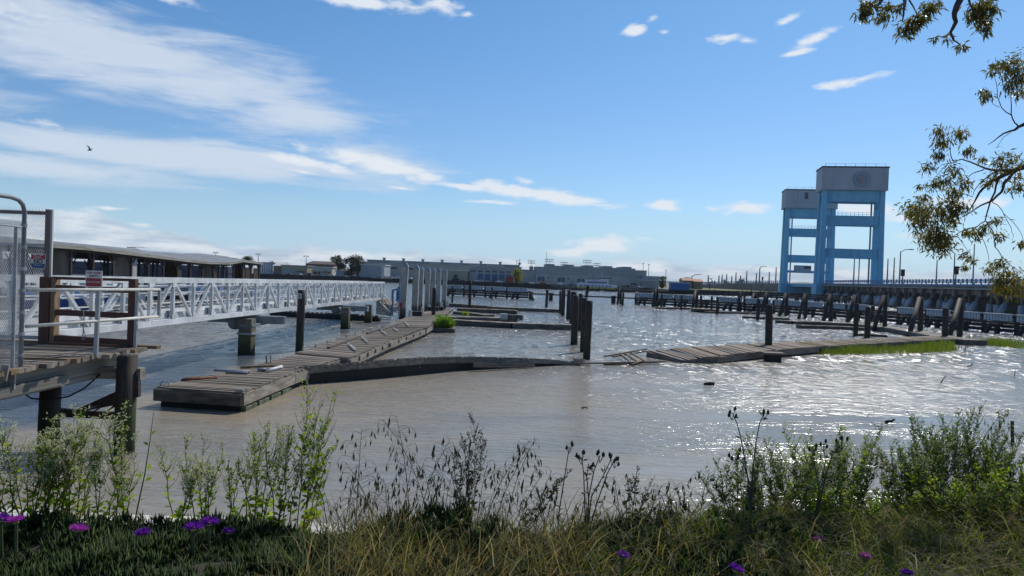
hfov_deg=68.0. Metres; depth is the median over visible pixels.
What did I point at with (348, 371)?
sunken finger float
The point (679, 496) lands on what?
wild oat
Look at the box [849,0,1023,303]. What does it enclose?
eucalyptus tree
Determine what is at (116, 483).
flowering weed
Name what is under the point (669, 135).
sky
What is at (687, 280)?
tiled house
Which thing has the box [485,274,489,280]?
garage door
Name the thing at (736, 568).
ice plant flower
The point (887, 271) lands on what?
light pole
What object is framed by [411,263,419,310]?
concrete pile
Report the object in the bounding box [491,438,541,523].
wild oat
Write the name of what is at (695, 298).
pile bent
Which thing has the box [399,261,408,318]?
concrete pile
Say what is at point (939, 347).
marsh grass
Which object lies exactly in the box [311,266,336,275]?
cream front building
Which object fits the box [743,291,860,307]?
beam walk
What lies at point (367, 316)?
gangway pile
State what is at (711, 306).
timber pile
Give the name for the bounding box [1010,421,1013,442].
old post
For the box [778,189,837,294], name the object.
lift tower
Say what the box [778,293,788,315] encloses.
pile bent
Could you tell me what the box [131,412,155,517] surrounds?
broad leaved weed
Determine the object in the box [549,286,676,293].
timber pier
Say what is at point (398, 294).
ladder stand
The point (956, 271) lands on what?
traffic signal
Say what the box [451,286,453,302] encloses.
timber pile
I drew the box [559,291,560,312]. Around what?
timber pile
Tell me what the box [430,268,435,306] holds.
concrete pile
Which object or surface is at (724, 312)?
finger float
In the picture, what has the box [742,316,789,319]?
finger float
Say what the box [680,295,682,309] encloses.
timber pile
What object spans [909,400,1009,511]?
shrubby weed
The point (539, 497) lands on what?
wild oat
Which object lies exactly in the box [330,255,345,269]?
broad tree
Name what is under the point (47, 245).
panel
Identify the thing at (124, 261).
boathouse
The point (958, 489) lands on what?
shrubby weed
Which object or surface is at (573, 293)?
timber pile
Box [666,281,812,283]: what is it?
hills
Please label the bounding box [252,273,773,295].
quay wall
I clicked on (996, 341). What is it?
marsh grass
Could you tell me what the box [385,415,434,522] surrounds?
wild oat
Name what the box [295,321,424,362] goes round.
float dock
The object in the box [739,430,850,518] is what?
shrubby weed
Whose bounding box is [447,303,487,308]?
finger float
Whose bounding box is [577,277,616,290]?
ferry
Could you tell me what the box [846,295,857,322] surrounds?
pile bent
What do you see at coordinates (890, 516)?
green grass
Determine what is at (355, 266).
broad tree
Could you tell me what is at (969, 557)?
seed grass
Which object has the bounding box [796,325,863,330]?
finger float
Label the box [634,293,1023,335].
timber fender
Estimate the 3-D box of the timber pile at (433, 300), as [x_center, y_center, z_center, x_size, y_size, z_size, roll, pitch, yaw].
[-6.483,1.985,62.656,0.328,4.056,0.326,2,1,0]
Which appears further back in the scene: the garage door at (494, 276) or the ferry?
the garage door at (494, 276)
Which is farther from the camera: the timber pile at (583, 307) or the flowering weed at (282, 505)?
the timber pile at (583, 307)
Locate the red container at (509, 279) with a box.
[506,276,512,282]
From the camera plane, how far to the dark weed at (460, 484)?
5.07 m
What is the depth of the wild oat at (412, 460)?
5.06 m
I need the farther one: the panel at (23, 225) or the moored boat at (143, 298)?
the moored boat at (143, 298)
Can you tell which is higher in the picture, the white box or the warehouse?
the warehouse
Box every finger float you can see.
[295,356,580,384]
[430,327,455,332]
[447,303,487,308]
[448,316,516,321]
[453,311,493,316]
[454,319,570,329]
[457,308,517,313]
[486,306,558,312]
[655,307,689,309]
[690,308,715,312]
[704,311,765,313]
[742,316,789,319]
[775,320,810,324]
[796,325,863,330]
[810,321,986,345]
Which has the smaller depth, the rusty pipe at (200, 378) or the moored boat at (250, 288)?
the rusty pipe at (200, 378)
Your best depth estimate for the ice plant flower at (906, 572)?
4.12 m
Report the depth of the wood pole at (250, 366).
25.99 m
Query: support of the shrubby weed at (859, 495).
on the shore bank
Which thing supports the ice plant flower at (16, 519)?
on the shore bank
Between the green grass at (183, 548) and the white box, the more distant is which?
the white box
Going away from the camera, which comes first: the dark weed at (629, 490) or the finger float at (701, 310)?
the dark weed at (629, 490)
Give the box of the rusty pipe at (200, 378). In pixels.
[181,376,217,380]
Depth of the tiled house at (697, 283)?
329.99 m
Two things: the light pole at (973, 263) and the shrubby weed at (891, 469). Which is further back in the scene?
the light pole at (973, 263)
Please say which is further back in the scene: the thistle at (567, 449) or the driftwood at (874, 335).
the driftwood at (874, 335)
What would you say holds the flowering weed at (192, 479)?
on the shore bank
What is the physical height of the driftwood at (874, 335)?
0.322 m
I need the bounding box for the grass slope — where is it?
[659,287,770,291]
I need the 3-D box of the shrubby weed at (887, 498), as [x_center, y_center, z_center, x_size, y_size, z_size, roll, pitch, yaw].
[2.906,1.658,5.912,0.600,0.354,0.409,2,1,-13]
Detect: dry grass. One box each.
[239,478,647,575]
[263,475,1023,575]
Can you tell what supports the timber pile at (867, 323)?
in the water
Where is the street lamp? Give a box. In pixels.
[898,249,913,283]
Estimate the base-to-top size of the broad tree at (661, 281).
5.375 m
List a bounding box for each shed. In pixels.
[273,262,289,273]
[335,270,346,276]
[360,264,390,278]
[441,269,468,280]
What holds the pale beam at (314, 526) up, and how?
on the shore bank
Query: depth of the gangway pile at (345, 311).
52.63 m
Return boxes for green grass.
[3,520,404,575]
[566,480,1023,575]
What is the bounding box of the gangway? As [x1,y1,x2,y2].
[0,274,398,339]
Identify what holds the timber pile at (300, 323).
in the water
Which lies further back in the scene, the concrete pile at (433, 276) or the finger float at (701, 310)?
the finger float at (701, 310)
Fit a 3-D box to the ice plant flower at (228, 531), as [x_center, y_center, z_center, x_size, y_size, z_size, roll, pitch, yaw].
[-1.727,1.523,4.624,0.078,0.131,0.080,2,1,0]
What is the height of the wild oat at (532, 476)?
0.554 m
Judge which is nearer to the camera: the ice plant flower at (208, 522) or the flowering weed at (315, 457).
the ice plant flower at (208, 522)
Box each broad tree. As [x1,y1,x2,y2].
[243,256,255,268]
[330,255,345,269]
[342,254,361,276]
[355,256,364,276]
[510,268,523,282]
[659,276,666,287]
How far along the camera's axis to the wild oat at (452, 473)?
5.11 m
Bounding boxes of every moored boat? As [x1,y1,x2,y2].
[18,287,109,309]
[79,283,145,302]
[146,283,204,304]
[186,283,230,296]
[223,283,257,295]
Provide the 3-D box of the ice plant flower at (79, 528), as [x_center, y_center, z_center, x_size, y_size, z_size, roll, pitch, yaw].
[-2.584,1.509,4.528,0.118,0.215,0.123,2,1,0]
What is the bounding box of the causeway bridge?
[703,278,1023,315]
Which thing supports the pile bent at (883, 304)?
in the water
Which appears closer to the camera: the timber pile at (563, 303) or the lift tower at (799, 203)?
the timber pile at (563, 303)
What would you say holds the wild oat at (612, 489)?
on the shore bank
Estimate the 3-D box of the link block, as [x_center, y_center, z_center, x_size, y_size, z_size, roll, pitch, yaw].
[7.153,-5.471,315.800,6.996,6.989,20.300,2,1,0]
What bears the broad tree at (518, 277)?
on the shore
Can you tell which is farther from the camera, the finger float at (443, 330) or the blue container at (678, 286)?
the blue container at (678, 286)
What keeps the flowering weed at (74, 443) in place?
on the shore bank
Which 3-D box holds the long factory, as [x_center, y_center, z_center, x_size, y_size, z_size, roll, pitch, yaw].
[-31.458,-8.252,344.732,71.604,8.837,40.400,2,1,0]
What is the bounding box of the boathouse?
[0,237,262,298]
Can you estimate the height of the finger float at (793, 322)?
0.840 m
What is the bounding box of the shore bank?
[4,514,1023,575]
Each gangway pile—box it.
[207,315,285,354]
[317,305,368,328]
[364,304,372,322]
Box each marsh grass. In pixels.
[794,338,956,354]
[967,335,1023,348]
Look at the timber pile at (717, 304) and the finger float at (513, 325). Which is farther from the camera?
the timber pile at (717, 304)
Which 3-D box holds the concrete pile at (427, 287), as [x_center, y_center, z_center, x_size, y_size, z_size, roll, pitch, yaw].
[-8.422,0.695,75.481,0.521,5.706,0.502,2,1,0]
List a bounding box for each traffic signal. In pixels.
[901,269,904,283]
[953,266,958,283]
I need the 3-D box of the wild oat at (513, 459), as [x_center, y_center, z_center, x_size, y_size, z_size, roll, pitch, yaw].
[-0.068,1.390,5.035,0.481,0.787,0.201,2,1,0]
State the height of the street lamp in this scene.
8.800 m
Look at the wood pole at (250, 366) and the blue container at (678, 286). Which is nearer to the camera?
the wood pole at (250, 366)
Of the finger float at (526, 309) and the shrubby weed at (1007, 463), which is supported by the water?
the finger float at (526, 309)
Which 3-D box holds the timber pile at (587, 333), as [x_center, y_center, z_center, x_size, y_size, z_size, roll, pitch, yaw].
[3.757,2.697,37.851,0.418,4.142,0.372,2,1,0]
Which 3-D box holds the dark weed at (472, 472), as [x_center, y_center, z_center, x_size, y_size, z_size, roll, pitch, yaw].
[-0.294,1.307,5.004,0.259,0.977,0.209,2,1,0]
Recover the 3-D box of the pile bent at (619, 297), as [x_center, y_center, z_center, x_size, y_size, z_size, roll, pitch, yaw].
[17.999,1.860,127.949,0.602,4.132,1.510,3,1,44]
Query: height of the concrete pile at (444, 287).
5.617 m
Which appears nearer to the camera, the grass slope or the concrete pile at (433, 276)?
the concrete pile at (433, 276)
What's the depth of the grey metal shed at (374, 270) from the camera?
283.96 m
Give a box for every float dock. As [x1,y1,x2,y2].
[153,355,340,411]
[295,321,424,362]
[379,301,453,336]
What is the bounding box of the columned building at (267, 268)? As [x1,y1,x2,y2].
[260,262,274,273]
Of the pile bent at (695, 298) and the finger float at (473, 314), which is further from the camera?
the pile bent at (695, 298)
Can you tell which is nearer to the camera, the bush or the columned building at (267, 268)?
the bush
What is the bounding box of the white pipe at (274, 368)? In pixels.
[266,365,282,371]
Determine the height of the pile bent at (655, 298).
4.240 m
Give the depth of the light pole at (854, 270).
224.42 m
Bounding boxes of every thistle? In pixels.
[556,441,573,531]
[574,449,619,529]
[727,406,768,525]
[808,435,848,521]
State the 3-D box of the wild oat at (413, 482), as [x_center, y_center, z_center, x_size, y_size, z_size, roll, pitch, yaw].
[-0.651,1.372,5.115,0.515,0.962,0.212,2,1,12]
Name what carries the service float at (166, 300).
on the water
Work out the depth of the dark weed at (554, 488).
5.03 m
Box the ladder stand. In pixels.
[391,277,402,315]
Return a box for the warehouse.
[533,264,646,286]
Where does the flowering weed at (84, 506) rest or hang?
on the shore bank
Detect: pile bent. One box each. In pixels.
[616,287,621,303]
[651,288,657,306]
[691,289,698,307]
[736,291,742,310]
[760,292,768,312]
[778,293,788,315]
[797,293,807,318]
[821,294,833,320]
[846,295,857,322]
[871,295,887,330]
[906,297,923,336]
[948,298,964,336]
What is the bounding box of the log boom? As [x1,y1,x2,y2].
[270,311,380,321]
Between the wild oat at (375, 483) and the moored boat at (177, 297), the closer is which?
the wild oat at (375, 483)
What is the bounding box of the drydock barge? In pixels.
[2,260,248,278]
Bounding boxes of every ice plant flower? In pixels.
[0,512,12,564]
[4,514,26,557]
[69,523,88,544]
[133,526,150,542]
[183,520,205,560]
[200,516,219,553]
[223,527,234,542]
[617,550,629,575]
[728,562,744,575]
[860,552,870,567]
[900,569,912,575]
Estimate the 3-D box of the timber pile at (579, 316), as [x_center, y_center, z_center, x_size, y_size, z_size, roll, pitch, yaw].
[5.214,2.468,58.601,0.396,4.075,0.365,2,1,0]
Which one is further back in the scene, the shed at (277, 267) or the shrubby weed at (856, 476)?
the shed at (277, 267)
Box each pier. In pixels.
[0,339,160,454]
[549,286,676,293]
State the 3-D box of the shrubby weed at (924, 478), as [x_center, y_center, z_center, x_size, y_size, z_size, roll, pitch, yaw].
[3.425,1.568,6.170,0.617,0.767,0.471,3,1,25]
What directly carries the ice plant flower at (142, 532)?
on the shore bank
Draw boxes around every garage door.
[477,274,482,279]
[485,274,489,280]
[492,274,497,280]
[499,274,504,280]
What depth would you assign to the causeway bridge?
167.82 m
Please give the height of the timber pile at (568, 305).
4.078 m
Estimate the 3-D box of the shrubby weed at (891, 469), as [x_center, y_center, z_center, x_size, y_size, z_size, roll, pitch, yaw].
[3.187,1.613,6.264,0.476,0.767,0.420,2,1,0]
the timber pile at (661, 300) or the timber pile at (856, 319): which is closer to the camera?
the timber pile at (856, 319)
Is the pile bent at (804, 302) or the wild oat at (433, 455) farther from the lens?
the pile bent at (804, 302)
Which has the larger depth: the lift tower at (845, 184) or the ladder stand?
the lift tower at (845, 184)
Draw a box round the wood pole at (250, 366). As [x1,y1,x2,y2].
[240,365,278,368]
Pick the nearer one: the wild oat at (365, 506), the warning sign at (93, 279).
the wild oat at (365, 506)
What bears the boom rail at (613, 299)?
in the water
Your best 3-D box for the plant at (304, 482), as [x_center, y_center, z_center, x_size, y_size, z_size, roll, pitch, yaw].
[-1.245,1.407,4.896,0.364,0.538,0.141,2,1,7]
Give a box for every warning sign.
[31,253,45,268]
[85,270,102,293]
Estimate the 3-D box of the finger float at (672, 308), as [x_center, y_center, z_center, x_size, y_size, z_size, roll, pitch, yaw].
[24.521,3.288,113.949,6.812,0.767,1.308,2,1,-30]
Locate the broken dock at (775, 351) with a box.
[603,336,961,364]
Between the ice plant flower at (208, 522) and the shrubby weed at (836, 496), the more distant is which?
the shrubby weed at (836, 496)
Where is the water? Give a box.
[0,271,1023,544]
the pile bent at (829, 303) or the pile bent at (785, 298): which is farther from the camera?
the pile bent at (785, 298)
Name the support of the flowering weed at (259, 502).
on the shore bank
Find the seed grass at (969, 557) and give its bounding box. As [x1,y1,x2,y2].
[732,467,1023,575]
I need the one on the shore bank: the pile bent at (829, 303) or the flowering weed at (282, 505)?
the flowering weed at (282, 505)
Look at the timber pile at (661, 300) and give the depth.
115.43 m
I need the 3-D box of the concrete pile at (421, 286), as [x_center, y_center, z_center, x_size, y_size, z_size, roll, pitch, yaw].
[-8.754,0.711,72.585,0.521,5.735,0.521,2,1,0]
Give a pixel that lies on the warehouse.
(565, 274)
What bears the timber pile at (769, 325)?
in the water
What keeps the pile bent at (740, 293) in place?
in the water
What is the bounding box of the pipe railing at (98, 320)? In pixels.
[25,288,160,357]
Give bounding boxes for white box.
[500,313,522,319]
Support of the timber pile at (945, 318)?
in the water
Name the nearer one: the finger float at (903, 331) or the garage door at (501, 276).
the finger float at (903, 331)
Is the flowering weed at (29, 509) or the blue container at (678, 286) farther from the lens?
the blue container at (678, 286)
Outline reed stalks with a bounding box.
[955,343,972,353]
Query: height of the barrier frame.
1.548 m
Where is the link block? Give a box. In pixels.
[521,266,535,282]
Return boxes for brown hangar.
[306,261,346,270]
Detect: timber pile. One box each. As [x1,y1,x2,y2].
[295,290,305,351]
[431,287,435,314]
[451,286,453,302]
[468,280,471,307]
[545,290,548,306]
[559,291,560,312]
[561,290,565,315]
[566,290,570,319]
[569,292,576,323]
[570,295,578,344]
[578,294,582,330]
[580,298,587,351]
[583,300,592,359]
[585,285,588,297]
[660,294,662,306]
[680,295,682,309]
[710,296,712,308]
[716,297,718,313]
[756,299,760,319]
[765,305,772,344]
[853,303,858,335]
[864,307,870,338]
[942,308,948,335]
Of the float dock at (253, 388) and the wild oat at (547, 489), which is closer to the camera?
the wild oat at (547, 489)
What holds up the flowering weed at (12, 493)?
on the shore bank
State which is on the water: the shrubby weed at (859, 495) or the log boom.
the log boom
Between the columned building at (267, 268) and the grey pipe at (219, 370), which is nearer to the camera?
the grey pipe at (219, 370)
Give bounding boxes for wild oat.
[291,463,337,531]
[324,473,377,533]
[334,429,388,516]
[334,461,396,523]
[343,488,395,542]
[363,477,406,535]
[377,421,453,501]
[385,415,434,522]
[393,453,436,511]
[403,469,454,545]
[410,435,458,522]
[423,438,474,520]
[428,444,480,526]
[453,461,501,519]
[466,440,538,531]
[480,447,539,514]
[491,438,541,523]
[497,470,555,541]
[519,485,557,529]
[521,467,560,526]
[567,495,608,552]
[591,476,631,527]
[626,504,681,532]
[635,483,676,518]
[648,478,704,515]
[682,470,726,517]
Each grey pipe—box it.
[213,369,249,372]
[226,371,247,373]
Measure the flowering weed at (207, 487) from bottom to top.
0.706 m
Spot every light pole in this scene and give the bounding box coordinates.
[853,259,854,279]
[886,259,888,283]
[893,258,894,283]
[972,244,974,283]
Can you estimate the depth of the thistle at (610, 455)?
5.12 m
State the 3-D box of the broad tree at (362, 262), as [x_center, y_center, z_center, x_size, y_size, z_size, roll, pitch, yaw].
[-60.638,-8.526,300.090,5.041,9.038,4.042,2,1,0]
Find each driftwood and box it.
[704,382,714,384]
[858,333,887,336]
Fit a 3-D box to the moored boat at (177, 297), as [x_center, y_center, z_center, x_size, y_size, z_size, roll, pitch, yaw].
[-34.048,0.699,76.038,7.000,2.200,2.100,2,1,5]
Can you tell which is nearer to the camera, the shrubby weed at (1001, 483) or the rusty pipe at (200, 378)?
the shrubby weed at (1001, 483)
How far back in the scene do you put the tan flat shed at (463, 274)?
289.97 m
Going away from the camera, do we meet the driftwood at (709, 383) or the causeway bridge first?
the driftwood at (709, 383)
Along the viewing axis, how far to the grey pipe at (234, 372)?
24.20 m
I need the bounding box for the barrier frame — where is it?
[38,276,138,347]
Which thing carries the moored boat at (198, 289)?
on the water
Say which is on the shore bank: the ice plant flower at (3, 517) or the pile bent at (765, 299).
the ice plant flower at (3, 517)
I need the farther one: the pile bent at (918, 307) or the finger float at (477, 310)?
the finger float at (477, 310)
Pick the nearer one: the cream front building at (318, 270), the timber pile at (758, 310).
the timber pile at (758, 310)
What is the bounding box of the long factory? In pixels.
[355,258,521,282]
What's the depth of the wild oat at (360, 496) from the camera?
5.00 m
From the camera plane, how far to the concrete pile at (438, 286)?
81.03 m
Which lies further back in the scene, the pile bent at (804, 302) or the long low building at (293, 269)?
the long low building at (293, 269)
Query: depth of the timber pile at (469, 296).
89.63 m
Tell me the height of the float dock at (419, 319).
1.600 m
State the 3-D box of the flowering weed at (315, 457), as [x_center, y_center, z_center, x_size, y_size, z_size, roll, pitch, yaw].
[-1.359,1.182,5.112,0.361,1.148,0.411,3,1,44]
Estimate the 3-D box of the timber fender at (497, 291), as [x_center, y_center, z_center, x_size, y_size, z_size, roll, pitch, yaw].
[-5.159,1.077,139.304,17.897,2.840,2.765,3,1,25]
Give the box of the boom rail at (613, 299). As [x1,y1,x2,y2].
[528,292,633,303]
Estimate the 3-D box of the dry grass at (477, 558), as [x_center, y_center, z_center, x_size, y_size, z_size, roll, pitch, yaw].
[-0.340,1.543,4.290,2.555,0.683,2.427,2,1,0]
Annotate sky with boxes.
[0,0,1023,283]
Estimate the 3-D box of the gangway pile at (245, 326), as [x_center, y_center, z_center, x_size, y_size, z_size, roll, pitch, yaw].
[-12.662,2.752,35.404,3.550,2.897,2.150,2,1,0]
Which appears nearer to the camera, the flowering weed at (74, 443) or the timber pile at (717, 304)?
the flowering weed at (74, 443)
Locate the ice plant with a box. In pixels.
[0,496,1023,575]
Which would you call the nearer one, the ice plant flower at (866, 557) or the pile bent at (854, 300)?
the ice plant flower at (866, 557)
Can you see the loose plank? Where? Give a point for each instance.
(620, 362)
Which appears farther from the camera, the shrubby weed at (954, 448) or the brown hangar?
the brown hangar
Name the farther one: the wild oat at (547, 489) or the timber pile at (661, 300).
the timber pile at (661, 300)
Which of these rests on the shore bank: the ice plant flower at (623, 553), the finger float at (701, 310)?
the ice plant flower at (623, 553)
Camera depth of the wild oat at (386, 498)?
4.92 m
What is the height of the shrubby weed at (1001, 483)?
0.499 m
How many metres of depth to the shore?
304.01 m
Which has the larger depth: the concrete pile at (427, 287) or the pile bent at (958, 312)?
the concrete pile at (427, 287)
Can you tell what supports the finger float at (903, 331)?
on the water
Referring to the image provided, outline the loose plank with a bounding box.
[577,361,665,363]
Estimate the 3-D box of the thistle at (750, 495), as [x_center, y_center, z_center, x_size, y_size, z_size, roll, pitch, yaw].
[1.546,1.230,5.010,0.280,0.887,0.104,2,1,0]
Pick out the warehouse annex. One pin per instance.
(649, 281)
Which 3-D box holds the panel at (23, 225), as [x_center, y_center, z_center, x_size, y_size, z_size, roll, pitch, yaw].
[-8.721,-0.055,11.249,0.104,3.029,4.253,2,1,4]
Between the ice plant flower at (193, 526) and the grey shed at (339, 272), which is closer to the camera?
the ice plant flower at (193, 526)
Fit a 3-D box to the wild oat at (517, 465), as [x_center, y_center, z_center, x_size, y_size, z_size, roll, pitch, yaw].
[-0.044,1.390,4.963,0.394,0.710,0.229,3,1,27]
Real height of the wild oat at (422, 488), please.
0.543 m
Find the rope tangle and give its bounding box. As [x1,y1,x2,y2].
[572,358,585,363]
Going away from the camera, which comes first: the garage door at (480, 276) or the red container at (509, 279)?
the red container at (509, 279)
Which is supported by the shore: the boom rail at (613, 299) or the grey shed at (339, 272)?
the grey shed at (339, 272)
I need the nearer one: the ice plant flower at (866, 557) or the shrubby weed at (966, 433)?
the ice plant flower at (866, 557)
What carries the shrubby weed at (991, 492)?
on the shore bank
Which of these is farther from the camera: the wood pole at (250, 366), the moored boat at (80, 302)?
the moored boat at (80, 302)
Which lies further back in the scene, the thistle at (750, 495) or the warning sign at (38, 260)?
the warning sign at (38, 260)
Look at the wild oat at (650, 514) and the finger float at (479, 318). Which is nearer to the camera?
the wild oat at (650, 514)
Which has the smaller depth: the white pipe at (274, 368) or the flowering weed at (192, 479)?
the flowering weed at (192, 479)
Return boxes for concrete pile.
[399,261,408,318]
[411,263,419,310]
[418,266,423,310]
[424,266,430,311]
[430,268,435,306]
[436,268,440,305]
[442,269,447,308]
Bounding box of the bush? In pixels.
[433,314,455,327]
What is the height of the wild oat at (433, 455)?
0.730 m
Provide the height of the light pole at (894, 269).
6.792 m
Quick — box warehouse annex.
[639,276,659,287]
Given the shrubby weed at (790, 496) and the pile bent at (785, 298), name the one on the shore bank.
the shrubby weed at (790, 496)
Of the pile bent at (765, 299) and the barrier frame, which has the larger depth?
the pile bent at (765, 299)
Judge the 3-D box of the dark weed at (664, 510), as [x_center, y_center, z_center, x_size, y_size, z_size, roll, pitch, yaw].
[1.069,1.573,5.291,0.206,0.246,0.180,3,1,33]
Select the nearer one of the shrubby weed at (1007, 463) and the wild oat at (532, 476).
the wild oat at (532, 476)
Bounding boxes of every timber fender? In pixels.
[447,285,531,298]
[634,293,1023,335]
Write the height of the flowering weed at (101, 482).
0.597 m
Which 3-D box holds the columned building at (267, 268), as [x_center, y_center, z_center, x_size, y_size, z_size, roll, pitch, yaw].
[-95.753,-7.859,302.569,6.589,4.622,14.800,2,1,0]
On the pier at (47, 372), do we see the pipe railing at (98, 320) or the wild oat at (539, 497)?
the pipe railing at (98, 320)
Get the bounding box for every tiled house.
[679,278,692,288]
[692,279,702,288]
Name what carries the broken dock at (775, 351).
in the water
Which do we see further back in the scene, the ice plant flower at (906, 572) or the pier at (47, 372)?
the pier at (47, 372)
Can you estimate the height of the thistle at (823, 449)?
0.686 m
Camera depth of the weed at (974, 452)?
6.02 m
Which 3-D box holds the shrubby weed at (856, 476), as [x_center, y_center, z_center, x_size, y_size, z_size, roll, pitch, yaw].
[2.446,1.506,5.928,0.761,0.899,0.497,3,1,34]
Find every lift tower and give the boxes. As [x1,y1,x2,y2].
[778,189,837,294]
[811,163,889,297]
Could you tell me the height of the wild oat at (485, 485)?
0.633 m
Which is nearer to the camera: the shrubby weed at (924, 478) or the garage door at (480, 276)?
the shrubby weed at (924, 478)
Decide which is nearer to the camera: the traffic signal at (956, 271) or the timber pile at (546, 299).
the timber pile at (546, 299)
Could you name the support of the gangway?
on the gangway pile at (245, 326)
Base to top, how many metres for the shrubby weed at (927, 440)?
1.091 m
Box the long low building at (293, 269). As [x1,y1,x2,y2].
[281,265,311,274]
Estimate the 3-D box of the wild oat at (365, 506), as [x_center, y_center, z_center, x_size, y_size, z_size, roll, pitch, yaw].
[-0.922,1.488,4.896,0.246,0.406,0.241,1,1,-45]
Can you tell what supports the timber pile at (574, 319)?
in the water
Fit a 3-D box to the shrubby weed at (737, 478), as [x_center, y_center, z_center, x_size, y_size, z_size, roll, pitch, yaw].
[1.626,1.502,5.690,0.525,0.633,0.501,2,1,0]
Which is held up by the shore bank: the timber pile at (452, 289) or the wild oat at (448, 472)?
the wild oat at (448, 472)
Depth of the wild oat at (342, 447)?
5.02 m
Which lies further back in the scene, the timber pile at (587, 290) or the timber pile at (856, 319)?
the timber pile at (587, 290)
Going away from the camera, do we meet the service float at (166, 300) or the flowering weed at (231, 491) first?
the flowering weed at (231, 491)
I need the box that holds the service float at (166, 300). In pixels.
[83,296,232,308]
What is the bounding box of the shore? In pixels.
[3,258,781,294]
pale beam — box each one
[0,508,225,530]
[305,521,355,535]
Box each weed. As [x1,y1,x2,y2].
[0,415,100,530]
[0,453,54,533]
[29,403,110,513]
[40,408,108,517]
[84,449,136,521]
[98,400,146,515]
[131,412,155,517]
[151,440,204,522]
[172,431,225,518]
[219,427,270,518]
[233,421,287,521]
[252,419,316,531]
[273,379,340,533]
[449,411,487,543]
[449,461,465,506]
[511,469,571,545]
[621,466,653,529]
[650,494,680,519]
[697,444,766,519]
[721,454,815,516]
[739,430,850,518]
[773,420,879,511]
[784,468,887,529]
[828,420,885,513]
[859,472,930,524]
[871,438,933,513]
[892,458,1012,519]
[893,431,977,514]
[903,408,966,503]
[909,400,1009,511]
[922,474,1023,528]
[939,419,1023,507]
[951,411,1008,481]
[962,443,1023,503]
[973,449,1023,518]
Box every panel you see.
[0,193,27,368]
[0,206,53,340]
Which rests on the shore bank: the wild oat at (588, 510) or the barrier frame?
the wild oat at (588, 510)
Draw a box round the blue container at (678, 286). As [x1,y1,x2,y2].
[668,282,689,289]
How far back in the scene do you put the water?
23.61 m
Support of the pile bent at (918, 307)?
in the water

